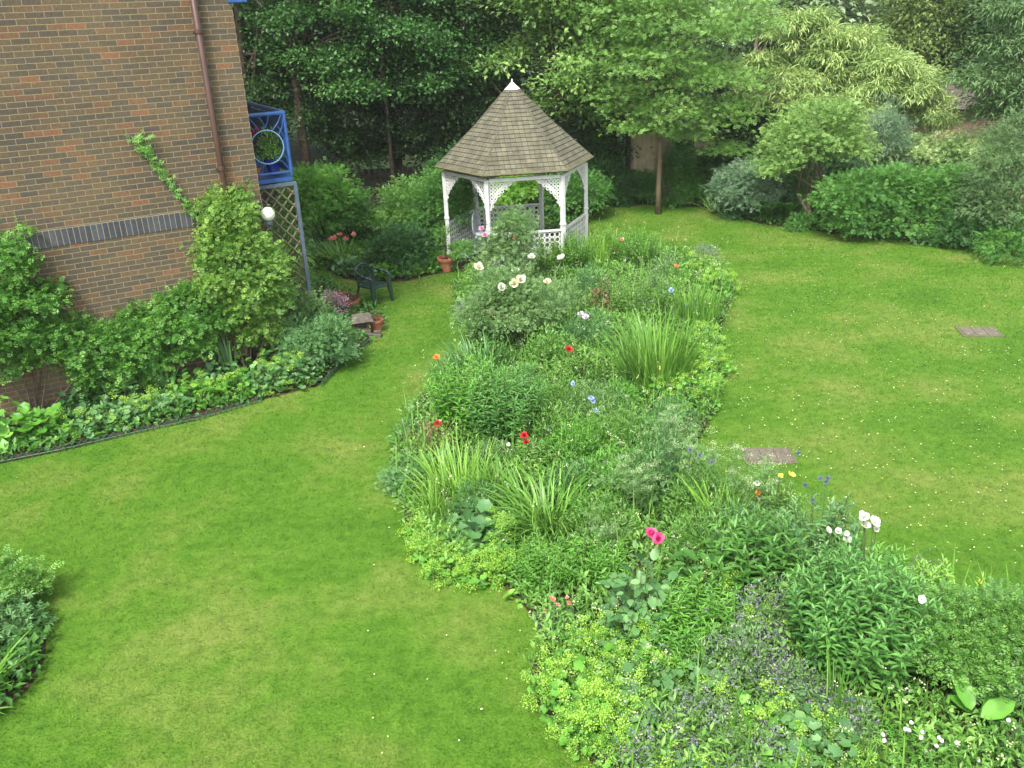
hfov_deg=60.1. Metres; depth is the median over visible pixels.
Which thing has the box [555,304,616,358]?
leafy herb
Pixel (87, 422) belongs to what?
ladys mantle
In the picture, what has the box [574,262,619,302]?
leafy herb
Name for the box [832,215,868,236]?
edging plant
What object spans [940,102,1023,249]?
grey shrub
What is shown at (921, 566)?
herb
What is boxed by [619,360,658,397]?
fine herb
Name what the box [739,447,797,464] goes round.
inspection cover
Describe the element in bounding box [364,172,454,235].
bushy shrub
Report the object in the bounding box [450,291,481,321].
leafy herb
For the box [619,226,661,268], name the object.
leafy herb
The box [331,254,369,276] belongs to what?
edging plant
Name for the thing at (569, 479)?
fine herb
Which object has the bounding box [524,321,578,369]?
leafy herb
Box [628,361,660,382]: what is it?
leafy plant
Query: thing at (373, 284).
garden armchair
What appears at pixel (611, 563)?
leafy herb
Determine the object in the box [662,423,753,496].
umbel plant
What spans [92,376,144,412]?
leafy plant
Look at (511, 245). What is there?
rose bush
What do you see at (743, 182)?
silver shrub
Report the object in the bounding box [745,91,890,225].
round tree
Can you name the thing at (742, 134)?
tall tree
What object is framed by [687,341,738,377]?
ladys mantle
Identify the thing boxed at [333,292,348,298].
plant pot
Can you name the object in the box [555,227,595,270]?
leafy herb
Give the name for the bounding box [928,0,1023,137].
tall tree
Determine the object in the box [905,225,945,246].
edging plant
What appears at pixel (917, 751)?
geranium
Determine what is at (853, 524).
iris clump
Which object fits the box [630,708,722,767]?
ladys mantle
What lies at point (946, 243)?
edging plant
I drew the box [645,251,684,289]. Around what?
leafy herb
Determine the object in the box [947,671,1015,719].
paddle leaf plant
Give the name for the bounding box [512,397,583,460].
fine herb
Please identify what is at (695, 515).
tiny flowers
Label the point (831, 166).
bushy shrub
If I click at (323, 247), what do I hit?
grassy clump
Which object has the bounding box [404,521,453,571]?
ladys mantle
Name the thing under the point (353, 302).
plant pot
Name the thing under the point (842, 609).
leafy bush
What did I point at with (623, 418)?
fine herb
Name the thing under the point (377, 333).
edging stone
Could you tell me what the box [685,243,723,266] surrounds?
leafy herb
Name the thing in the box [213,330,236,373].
iris plant
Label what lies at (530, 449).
poppy plant
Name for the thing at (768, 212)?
fern
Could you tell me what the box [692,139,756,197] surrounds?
bushy shrub
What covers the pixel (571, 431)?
fine herb
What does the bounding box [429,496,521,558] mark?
leafy plant
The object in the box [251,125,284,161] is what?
balcony plant
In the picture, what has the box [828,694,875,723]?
violet plant
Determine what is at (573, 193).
bushy shrub
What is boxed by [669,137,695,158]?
window
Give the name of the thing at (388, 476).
rue mound
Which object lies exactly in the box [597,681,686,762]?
ladys mantle
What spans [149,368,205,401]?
leafy plant
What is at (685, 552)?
leafy plant
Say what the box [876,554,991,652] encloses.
leafy bush
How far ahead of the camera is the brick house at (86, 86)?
12.18 m
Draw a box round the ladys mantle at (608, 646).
[537,613,638,684]
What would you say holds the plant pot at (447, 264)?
on the back border soil at (396, 278)
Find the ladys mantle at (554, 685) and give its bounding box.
[519,643,622,745]
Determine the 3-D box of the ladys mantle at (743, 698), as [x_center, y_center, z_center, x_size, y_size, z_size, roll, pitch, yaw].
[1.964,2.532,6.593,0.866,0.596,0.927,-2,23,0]
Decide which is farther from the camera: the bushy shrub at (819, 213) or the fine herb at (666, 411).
the bushy shrub at (819, 213)
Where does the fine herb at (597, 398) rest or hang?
on the island bed soil at (563, 594)
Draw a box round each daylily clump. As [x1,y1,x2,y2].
[416,351,467,394]
[431,327,516,377]
[452,452,544,508]
[472,455,634,555]
[680,469,770,530]
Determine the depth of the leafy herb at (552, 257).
18.20 m
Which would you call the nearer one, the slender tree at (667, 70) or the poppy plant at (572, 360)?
the poppy plant at (572, 360)
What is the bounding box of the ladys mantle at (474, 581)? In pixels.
[444,544,511,593]
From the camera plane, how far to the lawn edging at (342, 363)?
13.91 m
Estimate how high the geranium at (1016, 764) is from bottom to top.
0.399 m
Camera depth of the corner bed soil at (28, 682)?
7.64 m
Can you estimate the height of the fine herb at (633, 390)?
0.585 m
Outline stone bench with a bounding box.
[349,312,372,337]
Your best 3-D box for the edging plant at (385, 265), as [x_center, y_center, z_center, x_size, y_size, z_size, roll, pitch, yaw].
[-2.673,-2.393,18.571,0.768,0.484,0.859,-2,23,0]
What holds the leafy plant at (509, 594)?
on the island bed soil at (563, 594)
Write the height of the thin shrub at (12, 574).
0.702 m
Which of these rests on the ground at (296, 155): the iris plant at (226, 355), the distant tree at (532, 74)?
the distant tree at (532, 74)
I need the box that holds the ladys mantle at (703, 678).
[653,650,741,717]
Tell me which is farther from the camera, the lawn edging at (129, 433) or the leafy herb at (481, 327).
the leafy herb at (481, 327)
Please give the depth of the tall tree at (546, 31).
22.25 m
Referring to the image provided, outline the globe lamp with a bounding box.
[261,207,274,229]
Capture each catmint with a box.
[594,706,699,767]
[657,682,752,767]
[684,617,799,712]
[692,701,816,767]
[722,569,800,660]
[742,645,834,731]
[801,684,886,758]
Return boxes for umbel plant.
[580,498,640,551]
[592,441,668,518]
[639,396,699,471]
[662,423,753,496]
[725,440,794,523]
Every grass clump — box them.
[396,431,517,510]
[398,476,467,523]
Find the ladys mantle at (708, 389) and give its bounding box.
[664,368,720,414]
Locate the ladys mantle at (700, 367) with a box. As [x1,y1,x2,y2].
[685,355,727,395]
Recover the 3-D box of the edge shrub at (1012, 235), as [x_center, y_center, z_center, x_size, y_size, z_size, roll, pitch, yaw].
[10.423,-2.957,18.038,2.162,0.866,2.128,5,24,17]
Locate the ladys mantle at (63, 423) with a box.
[40,408,78,444]
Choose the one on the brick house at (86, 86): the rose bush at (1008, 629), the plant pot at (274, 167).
the plant pot at (274, 167)
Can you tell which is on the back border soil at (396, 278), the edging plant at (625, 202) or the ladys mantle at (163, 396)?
the edging plant at (625, 202)
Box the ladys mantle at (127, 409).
[101,391,153,430]
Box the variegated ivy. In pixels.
[826,126,1023,177]
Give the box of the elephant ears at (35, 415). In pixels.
[7,402,69,450]
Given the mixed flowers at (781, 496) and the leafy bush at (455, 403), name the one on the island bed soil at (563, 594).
the leafy bush at (455, 403)
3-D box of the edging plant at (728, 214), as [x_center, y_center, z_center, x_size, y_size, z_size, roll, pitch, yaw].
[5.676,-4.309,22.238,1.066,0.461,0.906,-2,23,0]
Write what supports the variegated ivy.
on the back border soil at (396, 278)
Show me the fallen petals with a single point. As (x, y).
(823, 423)
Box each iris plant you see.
[148,350,184,387]
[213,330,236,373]
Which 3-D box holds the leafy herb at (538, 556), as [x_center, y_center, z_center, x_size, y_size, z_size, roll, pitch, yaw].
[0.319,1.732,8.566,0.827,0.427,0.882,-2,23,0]
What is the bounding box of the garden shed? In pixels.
[620,101,715,198]
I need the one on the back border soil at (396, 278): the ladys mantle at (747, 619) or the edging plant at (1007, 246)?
the edging plant at (1007, 246)
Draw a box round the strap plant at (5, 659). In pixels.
[0,629,34,713]
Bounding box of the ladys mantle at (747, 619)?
[696,585,784,662]
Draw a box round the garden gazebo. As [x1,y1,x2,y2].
[435,79,593,274]
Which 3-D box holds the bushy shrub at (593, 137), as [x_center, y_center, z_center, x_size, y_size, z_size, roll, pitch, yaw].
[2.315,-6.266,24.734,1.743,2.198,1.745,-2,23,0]
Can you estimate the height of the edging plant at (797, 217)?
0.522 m
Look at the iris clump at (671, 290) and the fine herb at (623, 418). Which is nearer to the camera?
the fine herb at (623, 418)
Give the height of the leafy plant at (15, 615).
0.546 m
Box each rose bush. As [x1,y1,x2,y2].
[273,222,318,296]
[448,253,579,344]
[464,199,548,278]
[865,572,1023,705]
[937,576,1023,711]
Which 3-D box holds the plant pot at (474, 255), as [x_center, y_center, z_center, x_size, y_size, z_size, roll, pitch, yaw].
[-0.778,-2.642,18.918,0.318,0.340,0.318,-2,23,0]
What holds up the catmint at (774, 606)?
on the island bed soil at (563, 594)
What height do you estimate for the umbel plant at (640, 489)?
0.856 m
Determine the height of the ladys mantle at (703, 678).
0.500 m
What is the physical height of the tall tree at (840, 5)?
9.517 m
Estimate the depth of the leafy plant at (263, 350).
13.83 m
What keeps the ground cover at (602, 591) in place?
on the island bed soil at (563, 594)
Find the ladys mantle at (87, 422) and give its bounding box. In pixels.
[63,404,115,439]
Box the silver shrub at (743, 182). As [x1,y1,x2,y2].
[700,153,791,217]
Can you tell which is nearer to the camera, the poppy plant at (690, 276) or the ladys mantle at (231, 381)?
the ladys mantle at (231, 381)
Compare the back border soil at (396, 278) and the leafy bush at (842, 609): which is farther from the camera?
the back border soil at (396, 278)
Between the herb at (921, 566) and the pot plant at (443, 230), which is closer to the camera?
the herb at (921, 566)
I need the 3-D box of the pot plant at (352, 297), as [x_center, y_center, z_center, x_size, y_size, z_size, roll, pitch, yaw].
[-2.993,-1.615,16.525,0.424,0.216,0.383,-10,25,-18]
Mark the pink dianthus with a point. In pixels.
(559, 604)
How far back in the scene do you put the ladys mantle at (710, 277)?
16.66 m
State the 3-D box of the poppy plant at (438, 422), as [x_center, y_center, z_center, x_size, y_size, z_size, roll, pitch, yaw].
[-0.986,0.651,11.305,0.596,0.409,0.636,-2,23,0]
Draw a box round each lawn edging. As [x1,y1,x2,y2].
[0,396,261,462]
[321,338,371,386]
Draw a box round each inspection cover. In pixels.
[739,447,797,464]
[954,326,1004,336]
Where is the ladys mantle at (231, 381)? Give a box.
[211,366,256,402]
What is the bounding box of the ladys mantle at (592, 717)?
[545,674,655,767]
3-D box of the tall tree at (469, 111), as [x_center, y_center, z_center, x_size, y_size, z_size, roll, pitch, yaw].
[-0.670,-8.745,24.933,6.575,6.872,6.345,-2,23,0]
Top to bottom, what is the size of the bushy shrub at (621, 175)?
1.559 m
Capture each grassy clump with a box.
[305,230,341,255]
[396,417,458,457]
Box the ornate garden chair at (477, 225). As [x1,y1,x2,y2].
[472,210,494,247]
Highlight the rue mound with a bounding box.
[375,450,436,497]
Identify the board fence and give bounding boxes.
[259,156,621,213]
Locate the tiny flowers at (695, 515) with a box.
[393,213,1017,767]
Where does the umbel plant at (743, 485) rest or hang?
on the island bed soil at (563, 594)
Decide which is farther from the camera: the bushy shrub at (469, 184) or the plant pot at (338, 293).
the bushy shrub at (469, 184)
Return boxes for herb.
[389,415,430,450]
[444,477,517,539]
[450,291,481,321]
[459,262,495,292]
[461,436,517,482]
[467,319,515,343]
[502,527,584,591]
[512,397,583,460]
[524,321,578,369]
[526,234,564,270]
[536,364,595,425]
[543,270,588,321]
[543,453,614,507]
[544,528,637,588]
[545,411,623,475]
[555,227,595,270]
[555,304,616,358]
[560,488,645,560]
[562,377,638,438]
[570,394,677,467]
[573,439,658,514]
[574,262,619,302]
[583,224,624,260]
[583,264,622,305]
[588,277,617,315]
[599,376,642,415]
[609,268,672,321]
[614,414,713,514]
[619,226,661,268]
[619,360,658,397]
[619,392,703,450]
[624,615,705,677]
[634,565,741,654]
[638,271,673,301]
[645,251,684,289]
[653,501,734,573]
[657,458,747,537]
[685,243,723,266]
[687,495,788,569]
[702,504,817,605]
[905,544,941,583]
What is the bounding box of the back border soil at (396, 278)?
[266,184,1023,281]
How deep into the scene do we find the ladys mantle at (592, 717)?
6.64 m
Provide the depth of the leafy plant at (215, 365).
13.43 m
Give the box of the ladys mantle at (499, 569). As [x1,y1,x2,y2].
[473,541,522,590]
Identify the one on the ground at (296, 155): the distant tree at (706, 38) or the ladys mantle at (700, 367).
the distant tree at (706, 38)
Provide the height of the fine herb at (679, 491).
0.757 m
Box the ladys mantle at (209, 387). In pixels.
[177,370,220,409]
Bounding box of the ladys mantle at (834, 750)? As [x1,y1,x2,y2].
[776,702,880,767]
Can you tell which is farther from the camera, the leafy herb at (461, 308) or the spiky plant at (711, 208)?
the spiky plant at (711, 208)
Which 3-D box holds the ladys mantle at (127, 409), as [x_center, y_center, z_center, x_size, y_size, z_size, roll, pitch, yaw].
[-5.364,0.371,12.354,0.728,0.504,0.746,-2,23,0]
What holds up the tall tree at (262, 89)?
on the back border soil at (396, 278)
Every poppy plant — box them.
[318,232,364,262]
[417,420,454,450]
[506,431,554,470]
[552,345,583,381]
[620,237,694,289]
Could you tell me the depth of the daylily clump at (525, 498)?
9.47 m
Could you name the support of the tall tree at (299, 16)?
on the back border soil at (396, 278)
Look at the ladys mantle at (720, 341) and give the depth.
14.13 m
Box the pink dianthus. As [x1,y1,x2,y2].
[531,595,583,637]
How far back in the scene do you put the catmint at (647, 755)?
6.43 m
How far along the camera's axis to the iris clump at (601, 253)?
18.41 m
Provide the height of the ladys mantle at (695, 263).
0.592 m
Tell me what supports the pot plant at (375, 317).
in the plant pot at (377, 325)
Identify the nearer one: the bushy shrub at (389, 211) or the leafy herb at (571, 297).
the leafy herb at (571, 297)
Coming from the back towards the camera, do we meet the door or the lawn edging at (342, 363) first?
the door
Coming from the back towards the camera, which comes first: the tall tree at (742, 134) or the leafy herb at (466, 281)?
the tall tree at (742, 134)
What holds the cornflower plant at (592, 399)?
on the island bed soil at (563, 594)
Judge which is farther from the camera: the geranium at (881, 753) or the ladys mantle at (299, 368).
the ladys mantle at (299, 368)
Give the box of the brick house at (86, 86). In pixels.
[0,0,293,418]
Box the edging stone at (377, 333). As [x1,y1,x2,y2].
[362,330,381,337]
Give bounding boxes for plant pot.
[263,156,280,174]
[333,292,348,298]
[342,297,358,310]
[369,317,383,331]
[437,255,453,272]
[456,258,470,271]
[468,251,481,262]
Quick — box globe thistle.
[688,447,867,578]
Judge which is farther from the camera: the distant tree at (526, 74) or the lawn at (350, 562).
the distant tree at (526, 74)
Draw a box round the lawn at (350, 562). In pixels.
[0,176,1023,767]
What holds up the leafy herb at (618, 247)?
on the island bed soil at (563, 594)
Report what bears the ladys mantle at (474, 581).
on the island bed soil at (563, 594)
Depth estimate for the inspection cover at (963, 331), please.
14.30 m
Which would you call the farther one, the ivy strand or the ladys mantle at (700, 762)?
the ivy strand
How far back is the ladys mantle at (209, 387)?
12.80 m
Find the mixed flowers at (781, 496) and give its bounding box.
[750,471,807,530]
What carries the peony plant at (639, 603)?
on the island bed soil at (563, 594)
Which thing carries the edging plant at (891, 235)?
on the back border soil at (396, 278)
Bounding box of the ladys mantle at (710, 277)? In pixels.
[691,263,741,295]
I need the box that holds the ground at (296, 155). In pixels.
[249,38,995,193]
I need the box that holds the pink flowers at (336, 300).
[319,287,351,318]
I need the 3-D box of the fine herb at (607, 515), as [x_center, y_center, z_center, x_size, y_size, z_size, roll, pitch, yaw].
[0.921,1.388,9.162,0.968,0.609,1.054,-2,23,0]
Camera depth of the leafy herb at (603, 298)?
15.83 m
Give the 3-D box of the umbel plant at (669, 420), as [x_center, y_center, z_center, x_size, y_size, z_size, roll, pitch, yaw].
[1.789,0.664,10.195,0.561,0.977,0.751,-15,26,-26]
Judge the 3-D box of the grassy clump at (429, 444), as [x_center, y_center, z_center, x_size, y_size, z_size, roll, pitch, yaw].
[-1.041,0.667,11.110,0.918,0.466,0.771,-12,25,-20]
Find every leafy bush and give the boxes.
[422,350,511,438]
[463,356,547,447]
[781,531,950,696]
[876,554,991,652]
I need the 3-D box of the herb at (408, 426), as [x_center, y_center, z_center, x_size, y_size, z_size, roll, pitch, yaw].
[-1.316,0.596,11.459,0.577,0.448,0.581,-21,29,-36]
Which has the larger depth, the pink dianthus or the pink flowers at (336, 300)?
the pink flowers at (336, 300)
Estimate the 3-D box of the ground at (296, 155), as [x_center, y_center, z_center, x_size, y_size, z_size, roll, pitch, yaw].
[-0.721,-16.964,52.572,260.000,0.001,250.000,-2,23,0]
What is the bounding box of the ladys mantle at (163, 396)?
[131,381,196,421]
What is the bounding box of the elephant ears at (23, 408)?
[0,395,42,451]
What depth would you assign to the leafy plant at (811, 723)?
6.56 m
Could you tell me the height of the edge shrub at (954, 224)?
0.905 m
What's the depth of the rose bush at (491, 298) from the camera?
14.17 m
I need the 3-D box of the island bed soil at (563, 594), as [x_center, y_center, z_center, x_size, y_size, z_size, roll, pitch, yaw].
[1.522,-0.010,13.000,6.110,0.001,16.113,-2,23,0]
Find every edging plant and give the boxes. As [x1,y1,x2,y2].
[307,250,339,268]
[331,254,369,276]
[368,258,400,279]
[395,255,430,276]
[415,250,446,273]
[604,195,635,207]
[661,191,693,208]
[717,203,753,220]
[782,210,818,231]
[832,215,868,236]
[860,220,902,242]
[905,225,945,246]
[928,229,968,247]
[986,232,1020,253]
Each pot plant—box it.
[342,291,361,301]
[370,311,381,324]
[430,222,458,258]
[443,237,477,262]
[461,235,483,254]
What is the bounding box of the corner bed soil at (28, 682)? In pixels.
[0,596,45,709]
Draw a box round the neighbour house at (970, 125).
[894,83,1017,147]
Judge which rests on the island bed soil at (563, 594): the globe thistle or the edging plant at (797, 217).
the globe thistle
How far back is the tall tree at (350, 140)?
23.53 m
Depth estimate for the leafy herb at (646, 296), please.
15.37 m
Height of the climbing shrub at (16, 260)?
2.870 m
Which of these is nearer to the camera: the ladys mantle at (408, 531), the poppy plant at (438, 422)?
the ladys mantle at (408, 531)
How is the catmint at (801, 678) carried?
on the island bed soil at (563, 594)
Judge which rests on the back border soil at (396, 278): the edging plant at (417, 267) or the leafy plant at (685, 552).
the edging plant at (417, 267)
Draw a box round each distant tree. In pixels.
[232,0,375,124]
[250,0,391,142]
[317,0,555,148]
[485,0,683,95]
[628,0,784,93]
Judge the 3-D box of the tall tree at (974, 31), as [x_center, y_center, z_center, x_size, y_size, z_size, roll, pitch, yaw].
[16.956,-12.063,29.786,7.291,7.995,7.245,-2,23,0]
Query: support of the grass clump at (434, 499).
on the island bed soil at (563, 594)
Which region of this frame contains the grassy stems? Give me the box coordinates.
[389,224,1023,767]
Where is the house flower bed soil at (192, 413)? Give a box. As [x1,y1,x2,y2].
[0,274,384,461]
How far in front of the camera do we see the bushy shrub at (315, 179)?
20.45 m
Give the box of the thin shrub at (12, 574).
[0,544,63,610]
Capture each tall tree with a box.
[233,0,358,195]
[235,0,418,169]
[284,0,524,187]
[301,0,531,207]
[375,0,595,160]
[447,0,677,195]
[530,0,748,167]
[654,0,887,125]
[684,3,893,160]
[751,0,977,88]
[855,0,1001,121]
[898,0,1023,137]
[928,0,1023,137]
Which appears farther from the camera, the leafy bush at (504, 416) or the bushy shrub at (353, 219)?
the bushy shrub at (353, 219)
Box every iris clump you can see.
[578,230,620,266]
[586,302,714,397]
[668,282,707,321]
[674,274,730,330]
[818,629,873,717]
[837,500,867,550]
[917,540,1017,589]
[967,562,1023,593]
[969,567,1020,595]
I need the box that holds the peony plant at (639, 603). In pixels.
[598,527,678,653]
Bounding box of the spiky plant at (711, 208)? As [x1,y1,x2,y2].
[696,192,740,211]
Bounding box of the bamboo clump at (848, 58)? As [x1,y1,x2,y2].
[717,3,968,184]
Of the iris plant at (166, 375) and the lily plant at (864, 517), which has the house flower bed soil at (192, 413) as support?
the iris plant at (166, 375)
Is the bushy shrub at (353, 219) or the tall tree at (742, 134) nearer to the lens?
the bushy shrub at (353, 219)
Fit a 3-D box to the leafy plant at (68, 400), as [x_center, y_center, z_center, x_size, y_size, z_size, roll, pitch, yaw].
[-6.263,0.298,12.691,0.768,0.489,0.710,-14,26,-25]
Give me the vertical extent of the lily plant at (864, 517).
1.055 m
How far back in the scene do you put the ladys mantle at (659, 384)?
12.16 m
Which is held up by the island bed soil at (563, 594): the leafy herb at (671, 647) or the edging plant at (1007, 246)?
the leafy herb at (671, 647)
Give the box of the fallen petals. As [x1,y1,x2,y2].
[355,243,1023,752]
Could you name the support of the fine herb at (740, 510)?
on the island bed soil at (563, 594)
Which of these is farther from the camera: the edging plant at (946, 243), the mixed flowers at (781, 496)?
the edging plant at (946, 243)
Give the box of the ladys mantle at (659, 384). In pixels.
[642,374,686,408]
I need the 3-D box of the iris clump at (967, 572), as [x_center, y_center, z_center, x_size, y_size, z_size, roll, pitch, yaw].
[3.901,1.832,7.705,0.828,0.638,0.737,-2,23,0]
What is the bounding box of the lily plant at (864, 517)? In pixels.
[826,510,912,590]
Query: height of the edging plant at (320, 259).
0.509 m
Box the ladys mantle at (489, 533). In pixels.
[477,504,529,559]
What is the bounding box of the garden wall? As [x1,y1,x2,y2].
[847,147,1023,206]
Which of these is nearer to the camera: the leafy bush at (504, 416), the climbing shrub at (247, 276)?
the leafy bush at (504, 416)
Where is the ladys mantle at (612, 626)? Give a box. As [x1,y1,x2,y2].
[586,608,660,677]
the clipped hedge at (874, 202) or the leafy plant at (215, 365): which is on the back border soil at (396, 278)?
the clipped hedge at (874, 202)
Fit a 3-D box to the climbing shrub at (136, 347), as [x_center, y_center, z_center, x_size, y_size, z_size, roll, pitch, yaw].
[-5.199,-0.649,13.072,2.721,1.672,1.007,-15,26,-26]
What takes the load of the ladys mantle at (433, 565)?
on the island bed soil at (563, 594)
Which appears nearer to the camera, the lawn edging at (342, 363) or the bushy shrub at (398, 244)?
the lawn edging at (342, 363)
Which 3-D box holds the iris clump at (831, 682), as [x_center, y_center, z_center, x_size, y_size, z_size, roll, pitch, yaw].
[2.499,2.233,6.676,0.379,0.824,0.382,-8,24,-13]
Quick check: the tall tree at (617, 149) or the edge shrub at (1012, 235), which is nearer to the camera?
the edge shrub at (1012, 235)
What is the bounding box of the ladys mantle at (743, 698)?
[721,675,839,767]
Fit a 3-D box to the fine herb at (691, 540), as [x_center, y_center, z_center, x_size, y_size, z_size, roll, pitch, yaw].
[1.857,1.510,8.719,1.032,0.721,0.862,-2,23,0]
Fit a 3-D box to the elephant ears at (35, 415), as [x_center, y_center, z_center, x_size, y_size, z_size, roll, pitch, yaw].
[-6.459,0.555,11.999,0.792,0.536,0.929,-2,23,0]
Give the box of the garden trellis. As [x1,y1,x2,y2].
[259,181,311,317]
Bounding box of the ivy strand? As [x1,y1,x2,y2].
[124,130,196,218]
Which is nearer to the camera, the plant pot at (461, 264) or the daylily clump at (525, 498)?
the daylily clump at (525, 498)
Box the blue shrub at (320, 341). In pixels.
[270,306,366,378]
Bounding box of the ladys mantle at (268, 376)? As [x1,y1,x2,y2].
[243,353,291,397]
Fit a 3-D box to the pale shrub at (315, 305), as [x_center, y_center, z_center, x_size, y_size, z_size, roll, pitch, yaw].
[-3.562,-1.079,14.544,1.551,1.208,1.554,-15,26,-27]
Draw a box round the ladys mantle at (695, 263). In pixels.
[682,250,718,276]
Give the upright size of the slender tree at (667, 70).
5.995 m
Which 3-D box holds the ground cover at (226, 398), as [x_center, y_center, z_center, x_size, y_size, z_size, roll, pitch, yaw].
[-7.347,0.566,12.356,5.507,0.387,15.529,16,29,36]
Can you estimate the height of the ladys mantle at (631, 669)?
0.574 m
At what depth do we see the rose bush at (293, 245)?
15.41 m
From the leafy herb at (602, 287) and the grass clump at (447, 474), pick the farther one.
the leafy herb at (602, 287)
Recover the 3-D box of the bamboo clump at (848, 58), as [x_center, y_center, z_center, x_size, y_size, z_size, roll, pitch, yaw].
[8.967,-7.795,24.199,6.454,4.880,4.392,-2,23,0]
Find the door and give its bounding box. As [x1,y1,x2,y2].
[633,132,655,198]
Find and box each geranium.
[828,717,917,767]
[856,705,1010,767]
[959,712,1023,767]
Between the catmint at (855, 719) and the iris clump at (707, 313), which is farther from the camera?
the iris clump at (707, 313)
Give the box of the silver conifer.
[844,92,925,179]
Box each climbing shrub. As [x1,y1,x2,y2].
[0,216,112,412]
[63,278,249,399]
[177,178,300,371]
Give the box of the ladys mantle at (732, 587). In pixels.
[689,542,753,609]
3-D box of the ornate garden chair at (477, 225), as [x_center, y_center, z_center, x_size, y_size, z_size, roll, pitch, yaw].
[-0.599,-3.365,19.555,0.440,0.950,0.467,6,25,18]
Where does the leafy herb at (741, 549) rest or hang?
on the island bed soil at (563, 594)
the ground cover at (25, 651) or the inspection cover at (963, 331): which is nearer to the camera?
the ground cover at (25, 651)
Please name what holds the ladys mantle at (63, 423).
on the house flower bed soil at (192, 413)
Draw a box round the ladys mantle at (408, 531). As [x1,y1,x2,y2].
[397,506,439,540]
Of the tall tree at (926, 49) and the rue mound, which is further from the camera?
the tall tree at (926, 49)
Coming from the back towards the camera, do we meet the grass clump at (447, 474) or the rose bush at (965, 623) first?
the grass clump at (447, 474)
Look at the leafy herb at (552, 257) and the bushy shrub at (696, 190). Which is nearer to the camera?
the leafy herb at (552, 257)
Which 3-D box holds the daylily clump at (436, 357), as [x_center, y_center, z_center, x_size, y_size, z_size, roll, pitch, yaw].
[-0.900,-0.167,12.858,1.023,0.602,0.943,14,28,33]
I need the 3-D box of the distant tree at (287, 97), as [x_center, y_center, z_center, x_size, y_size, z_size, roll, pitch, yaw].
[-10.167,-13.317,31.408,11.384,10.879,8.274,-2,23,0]
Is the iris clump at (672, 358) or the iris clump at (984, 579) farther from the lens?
the iris clump at (672, 358)
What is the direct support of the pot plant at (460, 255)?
in the plant pot at (461, 264)
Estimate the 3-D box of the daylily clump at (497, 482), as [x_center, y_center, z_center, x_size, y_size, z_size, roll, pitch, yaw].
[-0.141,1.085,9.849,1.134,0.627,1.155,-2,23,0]
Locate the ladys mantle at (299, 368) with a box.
[274,348,321,390]
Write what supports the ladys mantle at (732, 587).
on the island bed soil at (563, 594)
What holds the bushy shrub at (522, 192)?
on the back border soil at (396, 278)
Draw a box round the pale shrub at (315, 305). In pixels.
[260,283,340,351]
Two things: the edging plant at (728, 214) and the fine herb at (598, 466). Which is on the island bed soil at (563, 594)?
the fine herb at (598, 466)
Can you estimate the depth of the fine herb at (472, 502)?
9.57 m
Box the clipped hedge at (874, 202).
[797,158,1023,240]
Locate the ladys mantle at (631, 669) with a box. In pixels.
[588,635,687,711]
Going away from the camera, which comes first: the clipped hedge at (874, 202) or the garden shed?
the clipped hedge at (874, 202)
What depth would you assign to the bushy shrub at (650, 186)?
24.08 m
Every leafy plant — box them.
[0,590,58,652]
[49,386,100,421]
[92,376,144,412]
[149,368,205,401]
[189,352,241,388]
[233,338,280,376]
[258,337,316,373]
[334,246,363,264]
[356,248,383,268]
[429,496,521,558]
[502,581,547,608]
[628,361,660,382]
[654,538,739,609]
[757,682,859,766]
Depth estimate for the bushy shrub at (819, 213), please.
21.04 m
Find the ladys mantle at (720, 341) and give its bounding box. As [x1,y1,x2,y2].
[687,320,732,349]
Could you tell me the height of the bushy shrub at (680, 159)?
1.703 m
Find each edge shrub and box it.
[925,205,997,249]
[965,212,1023,269]
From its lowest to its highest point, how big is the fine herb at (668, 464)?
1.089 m
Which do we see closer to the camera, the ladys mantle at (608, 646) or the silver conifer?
the ladys mantle at (608, 646)
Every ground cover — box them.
[0,263,388,459]
[0,567,52,713]
[265,174,1023,280]
[384,229,1023,767]
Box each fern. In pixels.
[748,199,792,220]
[755,192,805,221]
[961,224,1017,246]
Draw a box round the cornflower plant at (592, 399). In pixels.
[544,381,606,436]
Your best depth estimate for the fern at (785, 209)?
21.40 m
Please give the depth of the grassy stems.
9.68 m
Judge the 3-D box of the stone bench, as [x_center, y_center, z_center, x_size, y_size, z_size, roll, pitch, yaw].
[-2.593,-1.032,15.291,0.375,0.397,0.332,-9,24,-16]
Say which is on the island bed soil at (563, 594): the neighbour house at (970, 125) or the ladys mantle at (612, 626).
the ladys mantle at (612, 626)
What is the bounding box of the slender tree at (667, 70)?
[532,0,803,214]
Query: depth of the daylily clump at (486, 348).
13.50 m
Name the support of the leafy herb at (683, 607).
on the island bed soil at (563, 594)
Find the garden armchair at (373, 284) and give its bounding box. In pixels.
[353,262,393,307]
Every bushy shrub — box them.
[270,156,369,244]
[308,178,381,239]
[361,218,441,278]
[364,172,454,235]
[396,158,481,245]
[421,140,490,222]
[489,174,553,213]
[529,165,620,216]
[574,122,623,178]
[587,149,647,203]
[625,168,669,202]
[652,139,705,195]
[665,159,719,204]
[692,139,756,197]
[767,159,818,202]
[794,194,850,226]
[807,129,895,186]
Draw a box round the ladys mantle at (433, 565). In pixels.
[411,541,471,590]
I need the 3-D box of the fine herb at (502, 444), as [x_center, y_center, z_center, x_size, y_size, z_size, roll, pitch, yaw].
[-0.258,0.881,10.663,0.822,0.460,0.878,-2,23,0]
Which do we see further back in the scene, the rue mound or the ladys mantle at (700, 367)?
the ladys mantle at (700, 367)
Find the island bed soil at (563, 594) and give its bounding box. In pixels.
[395,246,1023,767]
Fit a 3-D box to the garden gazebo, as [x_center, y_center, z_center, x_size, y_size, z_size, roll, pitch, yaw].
[0.071,-4.558,18.945,3.414,3.753,3.169,-2,23,0]

